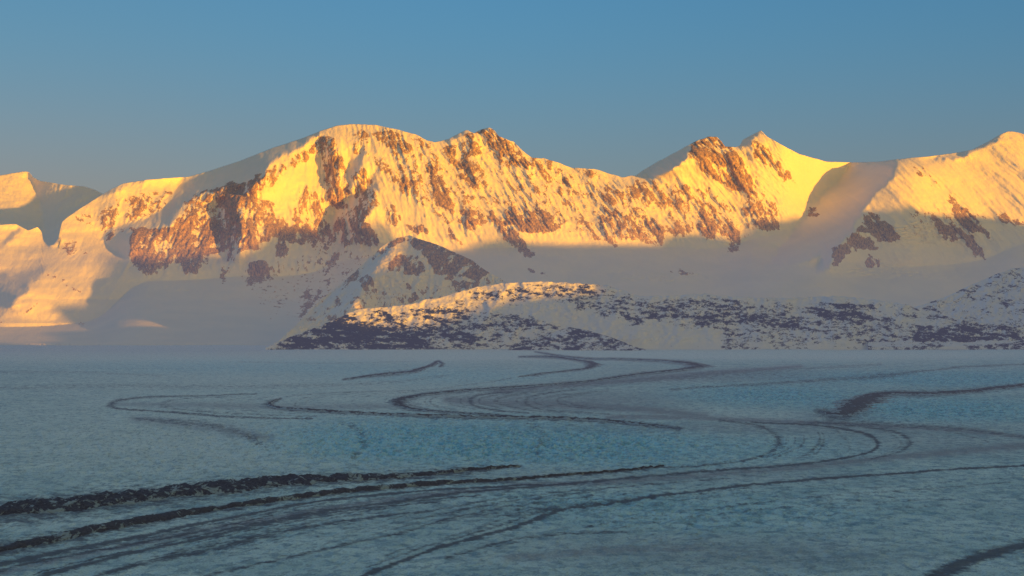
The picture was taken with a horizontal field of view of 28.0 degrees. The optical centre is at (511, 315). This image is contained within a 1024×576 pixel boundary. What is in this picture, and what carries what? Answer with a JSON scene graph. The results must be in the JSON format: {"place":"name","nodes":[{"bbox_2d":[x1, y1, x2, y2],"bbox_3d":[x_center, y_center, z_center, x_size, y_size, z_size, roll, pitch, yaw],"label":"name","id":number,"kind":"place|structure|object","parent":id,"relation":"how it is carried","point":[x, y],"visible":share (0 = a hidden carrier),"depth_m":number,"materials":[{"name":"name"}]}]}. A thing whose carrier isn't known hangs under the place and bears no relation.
{"place":"outdoors","nodes":[
{"label":"outdoors","id":0,"kind":"place"},
{"bbox_2d":[0,171,101,244],"bbox_3d":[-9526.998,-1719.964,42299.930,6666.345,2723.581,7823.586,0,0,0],"label":"mountain","id":1,"kind":"structure","parent":0,"point":[28,201],"depth_m":42190.68,"materials":[{"name":"white snow"}]},
{"bbox_2d":[0,178,208,328],"bbox_3d":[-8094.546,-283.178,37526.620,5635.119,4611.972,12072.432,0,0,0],"label":"mountain","id":2,"kind":"structure","parent":0,"point":[100,257],"depth_m":34786.89,"materials":[{"name":"white snow"}]},
{"bbox_2d":[168,124,454,282],"bbox_3d":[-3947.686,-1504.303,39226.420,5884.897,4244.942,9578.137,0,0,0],"label":"mountain","id":3,"kind":"structure","parent":0,"point":[318,202],"depth_m":36703.71,"materials":[{"name":"white snow"}]},
{"bbox_2d":[278,235,506,341],"bbox_3d":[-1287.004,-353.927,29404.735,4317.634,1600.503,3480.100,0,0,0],"label":"hill","id":4,"kind":"structure","parent":0,"point":[406,270],"depth_m":28553.72,"materials":[{"name":"white snow"}]},
{"bbox_2d":[0,345,1023,575],"bbox_3d":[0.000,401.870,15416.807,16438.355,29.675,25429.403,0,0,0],"label":"glacier","id":5,"kind":"object","parent":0,"point":[768,468],"visible":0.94,"depth_m":5689.23,"materials":[{"name":"white ice"}]},
{"bbox_2d":[0,464,519,514],"bbox_3d":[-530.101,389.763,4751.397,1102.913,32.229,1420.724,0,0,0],"label":"moraine ridge","id":6,"kind":"structure","parent":5,"relation":"on","point":[79,503],"depth_m":4589.69,"materials":[{"name":"grey gravel"}]},
{"bbox_2d":[0,465,663,551],"bbox_3d":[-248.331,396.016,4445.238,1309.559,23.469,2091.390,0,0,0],"label":"moraine ridge","id":7,"kind":"structure","parent":5,"relation":"on","point":[89,529],"depth_m":4278.74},
{"bbox_2d":[344,361,442,379],"bbox_3d":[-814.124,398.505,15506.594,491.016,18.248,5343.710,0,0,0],"label":"moraine ridge","id":8,"kind":"structure","parent":5,"relation":"on","point":[420,369],"depth_m":14529.95,"materials":[{"name":"grey gravel"}]},
{"bbox_2d":[267,399,679,427],"bbox_3d":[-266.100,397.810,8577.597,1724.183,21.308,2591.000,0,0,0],"label":"moraine ridge","id":9,"kind":"structure","parent":5,"relation":"on","point":[270,404],"depth_m":8080.68,"materials":[{"name":"grey gravel"}]},
{"bbox_2d":[385,352,716,415],"bbox_3d":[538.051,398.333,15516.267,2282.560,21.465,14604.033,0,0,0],"label":"moraine ridge","id":10,"kind":"structure","parent":5,"relation":"on","point":[400,401],"depth_m":11971.77,"materials":[{"name":"grey gravel"}]},
{"bbox_2d":[520,356,604,376],"bbox_3d":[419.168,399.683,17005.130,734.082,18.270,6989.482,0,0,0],"label":"moraine ridge","id":11,"kind":"structure","parent":5,"relation":"on","point":[590,364],"depth_m":16834.55,"materials":[{"name":"grey gravel"}]},
{"bbox_2d":[820,384,1023,415],"bbox_3d":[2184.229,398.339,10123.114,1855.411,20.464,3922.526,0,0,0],"label":"moraine ridge","id":12,"kind":"structure","parent":5,"relation":"on","point":[853,405],"depth_m":9882.97,"materials":[{"name":"grey gravel"}]},
{"bbox_2d":[0,236,1023,345],"bbox_3d":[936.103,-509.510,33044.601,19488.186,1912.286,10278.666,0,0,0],"label":"snowfield","id":13,"kind":"structure","parent":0,"point":[253,311],"depth_m":34877.39,"materials":[{"name":"white snow"}]},
{"bbox_2d":[0,0,1023,193],"label":"sky","id":14,"kind":"structure","parent":0,"point":[101,96],"materials":[{"name":"blue"}]},
{"bbox_2d":[414,128,644,252],"bbox_3d":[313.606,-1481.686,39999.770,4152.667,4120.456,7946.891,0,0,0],"label":"mountain","id":15,"kind":"structure","parent":0,"point":[486,189],"depth_m":37085.82,"materials":[{"name":"white snow"}]},
{"bbox_2d":[509,327,645,350],"bbox_3d":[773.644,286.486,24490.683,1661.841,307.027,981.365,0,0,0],"label":"hill","id":16,"kind":"structure","parent":0,"point":[569,338],"depth_m":24145.95,"materials":[{"name":"white snow"}]},
{"bbox_2d":[266,281,1023,349],"bbox_3d":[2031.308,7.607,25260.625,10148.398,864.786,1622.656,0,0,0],"label":"hill","id":17,"kind":"structure","parent":0,"point":[507,315],"depth_m":24717.01,"materials":[{"name":"white snow"}]},
{"bbox_2d":[603,131,891,266],"bbox_3d":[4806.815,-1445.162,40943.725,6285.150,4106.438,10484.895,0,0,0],"label":"mountain","id":18,"kind":"structure","parent":0,"point":[710,194],"depth_m":37884.57,"materials":[{"name":"white snow"}]},
{"bbox_2d":[850,131,1023,269],"bbox_3d":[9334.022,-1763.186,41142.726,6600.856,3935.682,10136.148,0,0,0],"label":"mountain","id":19,"kind":"structure","parent":0,"point":[963,208],"depth_m":37940.99,"materials":[{"name":"white snow"}]},
{"bbox_2d":[868,268,1023,349],"bbox_3d":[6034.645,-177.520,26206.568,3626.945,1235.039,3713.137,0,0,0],"label":"hill","id":20,"kind":"structure","parent":0,"point":[997,299],"depth_m":25203.72,"materials":[{"name":"white snow"}]}
]}

